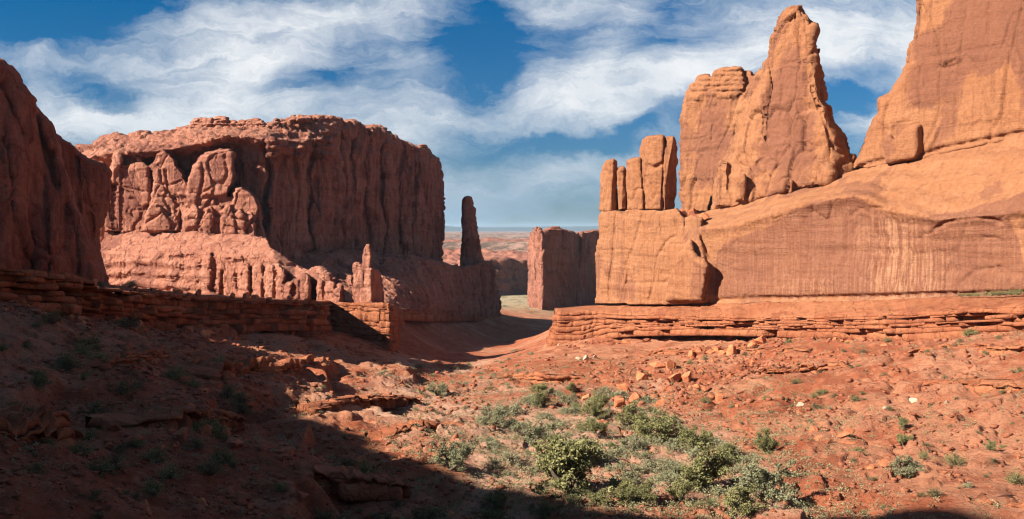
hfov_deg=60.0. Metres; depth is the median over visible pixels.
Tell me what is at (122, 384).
shrub
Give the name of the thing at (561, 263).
distant fin
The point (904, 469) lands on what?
juniper tree
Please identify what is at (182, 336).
boulder
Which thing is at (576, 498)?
shrub
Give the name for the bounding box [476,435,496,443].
sagebrush
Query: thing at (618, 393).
sagebrush
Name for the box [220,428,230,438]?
boulder
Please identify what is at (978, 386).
rock ledge
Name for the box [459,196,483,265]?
rock spire
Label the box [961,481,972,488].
shrub
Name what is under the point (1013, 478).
shrub
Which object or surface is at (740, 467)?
sagebrush
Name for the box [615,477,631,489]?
juniper tree
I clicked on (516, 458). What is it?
sagebrush
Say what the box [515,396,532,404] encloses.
sagebrush
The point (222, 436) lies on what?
shrub
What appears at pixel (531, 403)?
sagebrush
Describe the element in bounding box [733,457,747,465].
sagebrush
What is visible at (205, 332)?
boulder
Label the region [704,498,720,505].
shrub
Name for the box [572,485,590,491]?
shrub
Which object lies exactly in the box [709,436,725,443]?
sagebrush
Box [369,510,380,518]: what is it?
shrub
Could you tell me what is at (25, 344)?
shrub
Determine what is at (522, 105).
sky
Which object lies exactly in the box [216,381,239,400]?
shrub
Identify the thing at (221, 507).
boulder
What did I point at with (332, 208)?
sandstone butte
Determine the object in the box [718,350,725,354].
boulder
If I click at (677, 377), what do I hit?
boulder
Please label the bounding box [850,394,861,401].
shrub
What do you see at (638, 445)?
juniper tree
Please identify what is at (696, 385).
boulder
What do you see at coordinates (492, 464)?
sagebrush
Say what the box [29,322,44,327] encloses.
shrub
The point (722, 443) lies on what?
sagebrush
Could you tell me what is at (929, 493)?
shrub
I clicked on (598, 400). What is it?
juniper tree
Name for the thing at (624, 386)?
boulder
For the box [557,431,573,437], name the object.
sagebrush
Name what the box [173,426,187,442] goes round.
boulder
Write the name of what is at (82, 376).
shrub
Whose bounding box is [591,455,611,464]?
sagebrush
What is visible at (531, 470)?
sagebrush
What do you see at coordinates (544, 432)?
sagebrush
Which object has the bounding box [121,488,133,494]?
shrub
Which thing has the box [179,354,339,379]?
rock ledge
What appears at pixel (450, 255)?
mesa
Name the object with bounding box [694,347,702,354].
boulder
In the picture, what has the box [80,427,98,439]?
shrub
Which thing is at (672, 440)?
sagebrush
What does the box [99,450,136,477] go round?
shrub
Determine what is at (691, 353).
boulder
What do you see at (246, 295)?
boulder
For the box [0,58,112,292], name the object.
shaded cliff
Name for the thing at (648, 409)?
sagebrush
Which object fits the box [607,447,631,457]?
sagebrush
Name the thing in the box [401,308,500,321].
rock ledge
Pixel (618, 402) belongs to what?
boulder
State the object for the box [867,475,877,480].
shrub
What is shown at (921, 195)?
sandstone fin
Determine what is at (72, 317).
boulder
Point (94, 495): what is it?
shrub
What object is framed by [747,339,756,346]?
boulder
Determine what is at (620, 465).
sagebrush
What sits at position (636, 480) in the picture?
sagebrush
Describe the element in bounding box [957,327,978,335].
shrub
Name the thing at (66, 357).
shrub
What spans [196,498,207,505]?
boulder
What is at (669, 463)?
sagebrush
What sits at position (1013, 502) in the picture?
rock ledge
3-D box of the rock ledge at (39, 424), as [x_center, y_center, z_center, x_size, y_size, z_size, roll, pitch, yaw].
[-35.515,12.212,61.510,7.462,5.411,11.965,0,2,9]
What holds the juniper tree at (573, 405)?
on the ground at (520, 325)
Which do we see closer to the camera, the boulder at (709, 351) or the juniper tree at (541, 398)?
the juniper tree at (541, 398)
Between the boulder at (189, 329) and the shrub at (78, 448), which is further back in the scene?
the boulder at (189, 329)
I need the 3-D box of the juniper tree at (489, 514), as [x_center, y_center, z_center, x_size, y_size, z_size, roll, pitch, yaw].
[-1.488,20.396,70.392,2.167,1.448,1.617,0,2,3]
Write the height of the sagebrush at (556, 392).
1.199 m
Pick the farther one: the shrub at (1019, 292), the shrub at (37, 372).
the shrub at (1019, 292)
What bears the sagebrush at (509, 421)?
on the ground at (520, 325)
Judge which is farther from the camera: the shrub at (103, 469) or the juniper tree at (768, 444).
the juniper tree at (768, 444)
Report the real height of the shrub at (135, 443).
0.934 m
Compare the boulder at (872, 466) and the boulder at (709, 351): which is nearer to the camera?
the boulder at (872, 466)
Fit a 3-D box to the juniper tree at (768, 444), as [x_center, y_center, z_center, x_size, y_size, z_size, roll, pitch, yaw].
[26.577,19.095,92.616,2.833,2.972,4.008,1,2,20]
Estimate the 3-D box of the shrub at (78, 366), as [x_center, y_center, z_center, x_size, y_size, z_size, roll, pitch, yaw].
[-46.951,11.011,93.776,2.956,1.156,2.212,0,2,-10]
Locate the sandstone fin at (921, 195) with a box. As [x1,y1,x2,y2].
[595,0,1023,304]
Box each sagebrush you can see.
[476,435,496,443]
[484,457,505,469]
[485,439,506,448]
[489,442,501,448]
[491,404,516,414]
[497,450,523,467]
[498,417,523,429]
[501,469,513,475]
[502,403,528,416]
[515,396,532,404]
[520,437,533,443]
[524,398,538,406]
[525,465,541,475]
[531,412,554,419]
[532,424,552,436]
[536,411,556,420]
[542,421,562,431]
[547,392,579,405]
[551,390,563,394]
[553,419,572,426]
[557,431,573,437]
[561,406,579,414]
[567,392,577,399]
[580,416,597,422]
[589,385,616,394]
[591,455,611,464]
[598,452,615,460]
[600,448,612,458]
[604,465,618,471]
[607,389,630,400]
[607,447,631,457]
[611,459,626,470]
[611,469,640,480]
[630,464,642,473]
[631,477,642,483]
[635,456,661,472]
[636,405,645,413]
[637,395,660,402]
[638,451,654,460]
[639,404,656,414]
[642,435,661,445]
[650,473,679,484]
[654,459,684,471]
[655,470,679,478]
[659,435,681,446]
[660,442,687,451]
[670,415,684,423]
[683,446,700,458]
[690,485,711,491]
[699,484,731,498]
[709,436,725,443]
[711,441,742,454]
[728,463,745,472]
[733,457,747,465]
[741,455,755,462]
[745,453,762,459]
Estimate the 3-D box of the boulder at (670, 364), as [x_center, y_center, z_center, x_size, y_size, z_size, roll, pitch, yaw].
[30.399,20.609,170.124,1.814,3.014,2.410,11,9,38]
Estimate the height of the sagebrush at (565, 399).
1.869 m
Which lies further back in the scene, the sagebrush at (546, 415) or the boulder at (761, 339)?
the boulder at (761, 339)
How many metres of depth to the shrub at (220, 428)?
79.88 m
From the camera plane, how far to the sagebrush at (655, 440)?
102.12 m
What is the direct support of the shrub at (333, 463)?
on the ground at (520, 325)
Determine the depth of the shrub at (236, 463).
70.25 m
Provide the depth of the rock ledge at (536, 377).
163.86 m
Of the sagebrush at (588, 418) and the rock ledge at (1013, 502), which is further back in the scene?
the sagebrush at (588, 418)
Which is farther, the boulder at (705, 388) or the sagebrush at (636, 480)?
the boulder at (705, 388)
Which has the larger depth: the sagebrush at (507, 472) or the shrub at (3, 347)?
the shrub at (3, 347)
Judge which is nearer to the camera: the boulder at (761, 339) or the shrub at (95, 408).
the shrub at (95, 408)
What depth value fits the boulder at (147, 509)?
55.07 m
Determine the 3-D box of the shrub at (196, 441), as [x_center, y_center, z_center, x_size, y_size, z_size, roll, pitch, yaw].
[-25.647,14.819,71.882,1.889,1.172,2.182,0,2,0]
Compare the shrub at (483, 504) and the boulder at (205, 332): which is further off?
the boulder at (205, 332)
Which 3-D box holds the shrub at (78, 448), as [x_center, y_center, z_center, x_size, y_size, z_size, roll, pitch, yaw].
[-30.658,13.422,62.949,2.131,1.452,2.837,1,2,31]
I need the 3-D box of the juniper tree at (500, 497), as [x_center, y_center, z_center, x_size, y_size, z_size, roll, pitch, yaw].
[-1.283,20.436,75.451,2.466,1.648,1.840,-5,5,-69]
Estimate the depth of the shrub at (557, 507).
72.51 m
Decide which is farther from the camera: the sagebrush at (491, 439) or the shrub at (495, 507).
the sagebrush at (491, 439)
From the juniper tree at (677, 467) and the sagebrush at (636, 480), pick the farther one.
the juniper tree at (677, 467)
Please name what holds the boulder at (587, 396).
on the ground at (520, 325)
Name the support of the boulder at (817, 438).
on the ground at (520, 325)
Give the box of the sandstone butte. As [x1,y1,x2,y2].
[75,114,501,316]
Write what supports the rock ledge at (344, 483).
on the ground at (520, 325)
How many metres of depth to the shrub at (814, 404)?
114.85 m
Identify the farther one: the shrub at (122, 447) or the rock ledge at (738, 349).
the rock ledge at (738, 349)
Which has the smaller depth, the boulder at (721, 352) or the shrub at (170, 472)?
the shrub at (170, 472)
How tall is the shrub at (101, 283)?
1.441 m
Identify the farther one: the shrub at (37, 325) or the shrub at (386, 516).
the shrub at (37, 325)
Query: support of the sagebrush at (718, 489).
on the ground at (520, 325)
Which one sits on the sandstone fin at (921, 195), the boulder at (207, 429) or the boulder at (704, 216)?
the boulder at (704, 216)
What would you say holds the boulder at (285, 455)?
on the ground at (520, 325)
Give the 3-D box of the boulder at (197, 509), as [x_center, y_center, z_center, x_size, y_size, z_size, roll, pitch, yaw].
[-21.051,16.845,59.385,0.680,0.489,0.718,22,-9,-33]
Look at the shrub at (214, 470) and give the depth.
66.84 m
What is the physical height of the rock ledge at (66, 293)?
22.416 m
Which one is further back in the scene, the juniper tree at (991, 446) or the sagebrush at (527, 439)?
the sagebrush at (527, 439)
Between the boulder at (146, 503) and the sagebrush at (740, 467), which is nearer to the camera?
the boulder at (146, 503)
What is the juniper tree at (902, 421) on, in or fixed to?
on the ground at (520, 325)
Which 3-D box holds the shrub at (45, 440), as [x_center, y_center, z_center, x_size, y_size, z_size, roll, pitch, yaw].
[-32.599,12.791,62.098,1.336,0.971,1.520,2,3,41]
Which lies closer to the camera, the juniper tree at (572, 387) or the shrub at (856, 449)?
the shrub at (856, 449)
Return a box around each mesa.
[442,247,527,262]
[444,237,529,241]
[445,257,528,295]
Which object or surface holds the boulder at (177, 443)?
on the ground at (520, 325)
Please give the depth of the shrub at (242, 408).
98.35 m
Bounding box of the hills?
[445,226,598,231]
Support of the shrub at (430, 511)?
on the ground at (520, 325)
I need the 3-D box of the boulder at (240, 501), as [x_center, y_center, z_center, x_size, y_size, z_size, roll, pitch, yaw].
[-19.616,17.523,64.055,0.851,0.807,0.659,-1,2,-29]
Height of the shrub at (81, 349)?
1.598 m
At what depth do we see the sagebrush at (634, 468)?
84.23 m
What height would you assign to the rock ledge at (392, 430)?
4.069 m
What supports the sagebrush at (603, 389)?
on the ground at (520, 325)
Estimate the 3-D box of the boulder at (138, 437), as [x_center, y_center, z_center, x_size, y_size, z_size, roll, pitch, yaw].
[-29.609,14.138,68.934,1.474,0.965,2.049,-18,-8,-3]
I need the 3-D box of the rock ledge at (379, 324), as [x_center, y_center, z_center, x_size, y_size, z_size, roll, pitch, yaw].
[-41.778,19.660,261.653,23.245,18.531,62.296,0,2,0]
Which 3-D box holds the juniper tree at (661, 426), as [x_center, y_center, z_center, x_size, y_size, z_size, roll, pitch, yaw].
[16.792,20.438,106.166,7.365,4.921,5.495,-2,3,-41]
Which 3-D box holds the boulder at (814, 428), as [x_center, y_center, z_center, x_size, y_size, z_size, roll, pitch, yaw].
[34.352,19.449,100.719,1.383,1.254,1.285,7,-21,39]
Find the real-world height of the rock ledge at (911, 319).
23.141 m
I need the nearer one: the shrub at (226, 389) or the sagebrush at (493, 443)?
the sagebrush at (493, 443)
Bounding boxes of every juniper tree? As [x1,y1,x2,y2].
[425,438,475,471]
[426,381,447,396]
[474,405,507,426]
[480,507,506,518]
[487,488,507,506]
[509,419,547,439]
[528,382,548,391]
[528,431,636,499]
[531,391,552,407]
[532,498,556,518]
[564,440,599,458]
[566,381,576,391]
[569,402,581,411]
[575,418,597,432]
[580,391,609,414]
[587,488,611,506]
[589,403,605,419]
[589,421,608,434]
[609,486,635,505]
[613,400,647,429]
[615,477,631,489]
[619,434,650,452]
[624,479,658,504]
[631,406,677,442]
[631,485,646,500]
[665,476,693,504]
[668,459,682,475]
[677,422,709,451]
[679,440,742,488]
[700,429,714,445]
[716,444,734,454]
[719,482,764,517]
[723,443,737,455]
[731,459,804,506]
[751,427,780,454]
[884,453,925,478]
[895,434,913,445]
[897,417,909,429]
[982,440,997,450]
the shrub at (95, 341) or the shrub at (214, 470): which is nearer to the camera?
the shrub at (214, 470)
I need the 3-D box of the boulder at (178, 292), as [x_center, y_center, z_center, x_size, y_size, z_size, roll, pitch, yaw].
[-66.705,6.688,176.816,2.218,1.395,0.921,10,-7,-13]
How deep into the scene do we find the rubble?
97.98 m
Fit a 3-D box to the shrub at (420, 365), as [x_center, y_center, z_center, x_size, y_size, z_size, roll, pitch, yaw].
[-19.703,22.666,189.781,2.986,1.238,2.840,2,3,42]
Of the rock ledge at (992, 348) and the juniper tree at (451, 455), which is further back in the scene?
the rock ledge at (992, 348)
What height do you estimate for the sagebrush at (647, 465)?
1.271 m
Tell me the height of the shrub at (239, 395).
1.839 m
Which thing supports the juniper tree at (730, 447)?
on the ground at (520, 325)
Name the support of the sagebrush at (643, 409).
on the ground at (520, 325)
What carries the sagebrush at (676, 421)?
on the ground at (520, 325)
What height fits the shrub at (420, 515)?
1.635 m
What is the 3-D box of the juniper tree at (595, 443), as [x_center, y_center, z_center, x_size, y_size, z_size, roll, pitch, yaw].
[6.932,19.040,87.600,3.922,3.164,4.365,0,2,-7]
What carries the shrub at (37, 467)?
on the ground at (520, 325)
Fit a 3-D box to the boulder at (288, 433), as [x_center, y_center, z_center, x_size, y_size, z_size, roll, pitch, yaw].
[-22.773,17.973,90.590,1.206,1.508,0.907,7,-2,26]
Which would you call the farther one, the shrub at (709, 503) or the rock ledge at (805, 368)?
the rock ledge at (805, 368)
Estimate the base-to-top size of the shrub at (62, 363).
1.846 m
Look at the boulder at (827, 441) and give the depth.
93.07 m
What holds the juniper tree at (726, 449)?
on the ground at (520, 325)
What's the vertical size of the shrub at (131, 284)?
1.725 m
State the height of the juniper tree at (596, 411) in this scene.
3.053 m
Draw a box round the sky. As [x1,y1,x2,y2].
[0,0,916,226]
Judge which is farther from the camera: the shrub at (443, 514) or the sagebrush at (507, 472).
the sagebrush at (507, 472)
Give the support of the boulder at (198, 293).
on the rock ledge at (66, 293)
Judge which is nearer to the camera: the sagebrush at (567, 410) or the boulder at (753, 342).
the sagebrush at (567, 410)
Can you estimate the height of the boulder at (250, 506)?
0.593 m
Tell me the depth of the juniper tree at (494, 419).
110.33 m
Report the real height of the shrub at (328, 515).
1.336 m
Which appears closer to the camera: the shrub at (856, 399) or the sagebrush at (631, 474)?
the sagebrush at (631, 474)
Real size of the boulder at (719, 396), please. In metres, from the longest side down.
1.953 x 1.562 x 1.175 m
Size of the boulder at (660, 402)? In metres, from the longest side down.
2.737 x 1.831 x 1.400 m
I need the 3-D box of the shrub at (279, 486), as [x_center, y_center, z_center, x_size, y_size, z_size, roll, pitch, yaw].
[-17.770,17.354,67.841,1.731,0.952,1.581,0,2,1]
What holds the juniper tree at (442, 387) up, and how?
on the ground at (520, 325)
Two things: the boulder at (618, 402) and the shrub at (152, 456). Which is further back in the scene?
the boulder at (618, 402)
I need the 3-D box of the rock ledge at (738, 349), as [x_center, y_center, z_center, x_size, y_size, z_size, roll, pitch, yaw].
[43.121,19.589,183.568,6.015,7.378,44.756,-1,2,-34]
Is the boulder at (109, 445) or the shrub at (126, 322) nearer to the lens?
the boulder at (109, 445)
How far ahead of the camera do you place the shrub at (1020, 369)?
113.11 m
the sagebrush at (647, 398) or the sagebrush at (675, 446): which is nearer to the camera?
the sagebrush at (675, 446)
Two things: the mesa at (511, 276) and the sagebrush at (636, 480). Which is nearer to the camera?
the sagebrush at (636, 480)
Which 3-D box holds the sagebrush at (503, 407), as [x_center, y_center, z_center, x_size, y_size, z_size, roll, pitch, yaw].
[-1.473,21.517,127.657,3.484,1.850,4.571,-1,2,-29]
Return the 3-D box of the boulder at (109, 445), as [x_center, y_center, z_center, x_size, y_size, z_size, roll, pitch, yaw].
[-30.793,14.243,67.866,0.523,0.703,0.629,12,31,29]
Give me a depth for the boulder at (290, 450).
77.75 m
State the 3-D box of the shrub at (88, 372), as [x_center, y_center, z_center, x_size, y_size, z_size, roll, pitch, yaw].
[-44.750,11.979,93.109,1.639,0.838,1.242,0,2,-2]
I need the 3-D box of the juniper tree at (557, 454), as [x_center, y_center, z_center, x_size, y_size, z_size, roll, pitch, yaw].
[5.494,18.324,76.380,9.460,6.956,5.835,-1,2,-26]
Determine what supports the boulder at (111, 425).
on the ground at (520, 325)
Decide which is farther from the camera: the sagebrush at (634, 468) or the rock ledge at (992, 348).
the rock ledge at (992, 348)
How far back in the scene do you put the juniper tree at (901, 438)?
92.52 m
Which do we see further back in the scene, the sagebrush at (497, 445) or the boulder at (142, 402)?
the sagebrush at (497, 445)
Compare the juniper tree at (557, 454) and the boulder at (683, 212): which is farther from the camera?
the boulder at (683, 212)
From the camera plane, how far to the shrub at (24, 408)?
69.60 m
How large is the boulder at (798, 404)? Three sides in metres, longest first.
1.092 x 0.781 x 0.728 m
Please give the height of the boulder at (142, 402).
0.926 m
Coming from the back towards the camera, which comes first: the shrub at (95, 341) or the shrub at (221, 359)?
the shrub at (221, 359)
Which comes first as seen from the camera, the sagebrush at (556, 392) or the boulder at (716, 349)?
the sagebrush at (556, 392)
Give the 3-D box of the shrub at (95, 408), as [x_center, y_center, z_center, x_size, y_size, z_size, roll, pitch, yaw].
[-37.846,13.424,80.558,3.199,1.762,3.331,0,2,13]
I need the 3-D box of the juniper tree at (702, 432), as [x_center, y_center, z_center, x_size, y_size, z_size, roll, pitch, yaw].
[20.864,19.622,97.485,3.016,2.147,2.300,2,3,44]
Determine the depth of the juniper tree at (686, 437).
94.93 m
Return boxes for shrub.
[0,342,10,350]
[1,399,29,410]
[20,339,37,348]
[22,461,50,474]
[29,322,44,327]
[29,372,56,389]
[31,368,49,378]
[39,308,71,324]
[40,436,57,446]
[44,350,81,366]
[46,354,87,370]
[58,359,81,368]
[66,437,101,456]
[67,343,95,354]
[71,332,105,349]
[71,397,120,416]
[75,372,89,379]
[76,370,91,375]
[80,347,109,364]
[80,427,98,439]
[84,488,106,501]
[85,459,119,477]
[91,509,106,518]
[97,281,108,285]
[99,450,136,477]
[105,379,145,395]
[111,315,149,328]
[112,441,131,453]
[120,279,142,286]
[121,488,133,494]
[125,437,146,448]
[129,493,140,499]
[130,380,144,387]
[135,477,174,497]
[138,445,176,464]
[155,461,183,481]
[160,364,193,381]
[180,376,203,388]
[185,435,208,451]
[188,414,225,434]
[195,460,229,475]
[207,447,237,466]
[210,351,235,361]
[212,420,235,436]
[215,433,228,438]
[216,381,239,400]
[227,460,239,466]
[229,390,258,404]
[232,399,258,414]
[268,480,290,493]
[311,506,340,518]
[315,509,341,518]
[320,460,348,468]
[330,453,357,465]
[338,509,360,518]
[354,458,379,473]
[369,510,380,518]
[374,509,392,518]
[390,497,406,508]
[411,502,442,518]
[413,363,426,367]
[423,502,445,518]
[437,510,449,518]
[479,500,491,509]
[486,502,502,512]
[554,504,564,510]
[564,493,582,502]
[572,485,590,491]
[576,488,587,495]
[699,395,710,402]
[703,498,716,506]
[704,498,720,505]
[789,377,802,383]
[812,403,826,408]
[847,446,868,455]
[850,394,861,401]
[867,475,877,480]
[917,450,936,459]
[923,487,944,497]
[937,451,967,466]
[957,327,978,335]
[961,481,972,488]
[998,289,1010,295]
[1001,468,1023,484]
[1009,366,1023,372]
[1010,289,1023,294]
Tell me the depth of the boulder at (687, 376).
151.71 m
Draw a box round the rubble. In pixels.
[0,300,1023,518]
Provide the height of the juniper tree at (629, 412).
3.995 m
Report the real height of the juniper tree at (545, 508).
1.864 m
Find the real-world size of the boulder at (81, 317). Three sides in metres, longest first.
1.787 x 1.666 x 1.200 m
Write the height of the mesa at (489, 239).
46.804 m
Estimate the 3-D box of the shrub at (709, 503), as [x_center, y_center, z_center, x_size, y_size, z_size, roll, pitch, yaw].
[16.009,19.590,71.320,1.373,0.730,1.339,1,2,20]
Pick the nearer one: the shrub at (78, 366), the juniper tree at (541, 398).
the shrub at (78, 366)
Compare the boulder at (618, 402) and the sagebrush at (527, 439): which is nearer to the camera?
the sagebrush at (527, 439)
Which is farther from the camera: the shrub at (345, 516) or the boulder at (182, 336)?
the boulder at (182, 336)
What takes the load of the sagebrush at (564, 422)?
on the ground at (520, 325)
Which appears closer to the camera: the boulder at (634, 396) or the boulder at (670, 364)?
the boulder at (634, 396)
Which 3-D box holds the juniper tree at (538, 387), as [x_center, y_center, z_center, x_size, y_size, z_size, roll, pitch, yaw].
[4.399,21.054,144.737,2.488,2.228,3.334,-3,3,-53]
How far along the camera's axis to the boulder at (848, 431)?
96.98 m
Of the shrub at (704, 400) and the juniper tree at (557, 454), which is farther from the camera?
the shrub at (704, 400)
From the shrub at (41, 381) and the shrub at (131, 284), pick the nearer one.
the shrub at (41, 381)
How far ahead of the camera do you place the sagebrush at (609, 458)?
89.66 m
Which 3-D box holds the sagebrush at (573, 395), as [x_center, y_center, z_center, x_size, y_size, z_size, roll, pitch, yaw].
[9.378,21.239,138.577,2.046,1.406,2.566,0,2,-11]
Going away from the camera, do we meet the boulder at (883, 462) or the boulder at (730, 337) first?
the boulder at (883, 462)
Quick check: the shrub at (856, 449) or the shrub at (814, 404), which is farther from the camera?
the shrub at (814, 404)
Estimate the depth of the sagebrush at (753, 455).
90.18 m
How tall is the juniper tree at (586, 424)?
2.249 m
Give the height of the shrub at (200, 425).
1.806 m
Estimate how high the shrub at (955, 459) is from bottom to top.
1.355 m
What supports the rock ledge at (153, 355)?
on the ground at (520, 325)
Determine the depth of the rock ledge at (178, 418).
78.58 m
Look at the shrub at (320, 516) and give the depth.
67.69 m
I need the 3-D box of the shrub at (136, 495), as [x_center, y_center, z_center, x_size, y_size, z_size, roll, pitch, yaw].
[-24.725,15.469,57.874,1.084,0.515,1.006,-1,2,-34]
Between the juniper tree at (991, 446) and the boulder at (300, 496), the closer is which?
the boulder at (300, 496)
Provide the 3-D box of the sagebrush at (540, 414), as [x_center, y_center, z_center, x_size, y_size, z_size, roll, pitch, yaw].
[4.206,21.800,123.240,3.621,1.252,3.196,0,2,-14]
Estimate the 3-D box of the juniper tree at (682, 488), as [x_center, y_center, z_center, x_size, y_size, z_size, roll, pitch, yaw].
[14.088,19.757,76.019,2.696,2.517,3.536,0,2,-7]
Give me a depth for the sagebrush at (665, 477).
80.03 m
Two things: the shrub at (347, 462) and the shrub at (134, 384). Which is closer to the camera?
the shrub at (347, 462)
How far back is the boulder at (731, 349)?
174.97 m
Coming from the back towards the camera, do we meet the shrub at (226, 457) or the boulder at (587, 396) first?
the boulder at (587, 396)
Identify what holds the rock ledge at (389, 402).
on the ground at (520, 325)
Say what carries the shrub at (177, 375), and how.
on the ground at (520, 325)
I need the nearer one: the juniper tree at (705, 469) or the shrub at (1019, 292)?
the juniper tree at (705, 469)
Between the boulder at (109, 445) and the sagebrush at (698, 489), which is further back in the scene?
the sagebrush at (698, 489)
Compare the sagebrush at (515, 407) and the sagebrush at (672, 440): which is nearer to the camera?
the sagebrush at (672, 440)
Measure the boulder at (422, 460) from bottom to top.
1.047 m
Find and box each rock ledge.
[0,266,331,333]
[0,404,85,450]
[71,348,196,370]
[85,405,246,432]
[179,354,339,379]
[244,464,414,501]
[288,394,423,414]
[327,301,404,351]
[365,419,464,439]
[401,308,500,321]
[492,372,597,382]
[546,295,1023,346]
[639,346,812,356]
[726,361,852,378]
[892,378,1023,395]
[899,343,1023,357]
[964,493,1023,507]
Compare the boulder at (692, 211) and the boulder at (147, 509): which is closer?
the boulder at (147, 509)
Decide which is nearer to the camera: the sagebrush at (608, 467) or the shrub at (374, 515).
the shrub at (374, 515)
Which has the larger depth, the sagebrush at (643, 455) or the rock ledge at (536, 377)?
the rock ledge at (536, 377)
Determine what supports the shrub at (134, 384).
on the ground at (520, 325)
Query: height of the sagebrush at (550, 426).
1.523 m
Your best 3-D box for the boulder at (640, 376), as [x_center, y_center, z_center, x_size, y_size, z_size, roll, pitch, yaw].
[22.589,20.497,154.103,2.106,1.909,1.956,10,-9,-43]
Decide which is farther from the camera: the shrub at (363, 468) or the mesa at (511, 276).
the mesa at (511, 276)
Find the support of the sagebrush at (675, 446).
on the ground at (520, 325)
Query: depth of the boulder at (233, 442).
74.59 m
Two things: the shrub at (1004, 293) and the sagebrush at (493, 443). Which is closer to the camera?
the sagebrush at (493, 443)
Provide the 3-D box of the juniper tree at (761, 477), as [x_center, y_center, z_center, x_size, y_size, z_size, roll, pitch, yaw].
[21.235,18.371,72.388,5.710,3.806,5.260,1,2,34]
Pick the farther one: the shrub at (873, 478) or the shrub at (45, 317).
the shrub at (45, 317)
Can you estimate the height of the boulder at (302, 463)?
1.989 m
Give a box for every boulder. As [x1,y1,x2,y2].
[67,314,74,318]
[76,316,88,319]
[105,420,119,431]
[106,442,113,448]
[122,435,144,445]
[140,399,147,406]
[140,499,149,506]
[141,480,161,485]
[141,506,151,515]
[151,369,159,375]
[171,441,179,449]
[173,290,182,294]
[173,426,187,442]
[180,334,188,338]
[182,326,192,332]
[192,507,201,511]
[195,289,201,296]
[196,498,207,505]
[199,329,209,337]
[199,424,211,437]
[218,505,225,510]
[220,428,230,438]
[226,436,242,447]
[235,497,246,505]
[242,292,249,297]
[247,503,252,509]
[280,446,294,455]
[280,453,288,458]
[284,429,293,438]
[289,491,309,502]
[293,459,314,468]
[353,454,366,465]
[418,456,427,464]
[581,394,590,399]
[614,398,624,408]
[617,383,631,391]
[629,392,640,402]
[636,372,648,380]
[649,362,665,367]
[656,399,664,405]
[666,360,675,369]
[668,373,681,382]
[679,208,687,216]
[681,371,691,381]
[688,208,696,215]
[688,350,694,357]
[692,384,700,387]
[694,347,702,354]
[700,213,709,220]
[702,386,710,391]
[705,350,714,353]
[712,347,720,352]
[715,392,724,401]
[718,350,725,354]
[725,336,736,339]
[726,345,736,354]
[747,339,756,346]
[755,335,766,343]
[795,402,803,406]
[808,425,819,431]
[813,434,822,441]
[823,439,832,443]
[833,491,840,499]
[837,427,852,437]
[869,464,878,468]
[878,459,891,467]
[909,398,917,402]
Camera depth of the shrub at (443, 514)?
71.21 m
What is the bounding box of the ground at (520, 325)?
[0,231,1023,518]
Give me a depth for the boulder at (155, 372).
101.22 m
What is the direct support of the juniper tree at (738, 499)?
on the ground at (520, 325)
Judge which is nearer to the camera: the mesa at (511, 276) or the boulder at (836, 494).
the boulder at (836, 494)
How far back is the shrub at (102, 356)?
100.26 m
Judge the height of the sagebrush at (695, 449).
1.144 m
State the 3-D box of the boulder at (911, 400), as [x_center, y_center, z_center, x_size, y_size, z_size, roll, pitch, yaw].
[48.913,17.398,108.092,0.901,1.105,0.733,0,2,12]
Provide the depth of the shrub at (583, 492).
73.98 m
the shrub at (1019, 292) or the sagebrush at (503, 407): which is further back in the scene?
the shrub at (1019, 292)
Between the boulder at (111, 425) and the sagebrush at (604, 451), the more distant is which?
the sagebrush at (604, 451)
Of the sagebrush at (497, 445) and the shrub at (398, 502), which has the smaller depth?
the shrub at (398, 502)
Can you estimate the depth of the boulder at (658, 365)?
174.32 m
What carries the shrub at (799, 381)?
on the ground at (520, 325)
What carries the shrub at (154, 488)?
on the ground at (520, 325)
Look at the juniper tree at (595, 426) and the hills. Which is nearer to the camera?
the juniper tree at (595, 426)
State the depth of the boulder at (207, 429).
75.97 m
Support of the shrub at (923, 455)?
on the ground at (520, 325)
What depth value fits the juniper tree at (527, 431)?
100.66 m
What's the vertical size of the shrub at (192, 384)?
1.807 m
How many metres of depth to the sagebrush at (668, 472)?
82.98 m
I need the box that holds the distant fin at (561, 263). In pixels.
[527,226,608,309]
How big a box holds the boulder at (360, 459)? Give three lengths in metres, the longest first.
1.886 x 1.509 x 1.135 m
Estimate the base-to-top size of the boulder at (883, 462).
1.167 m

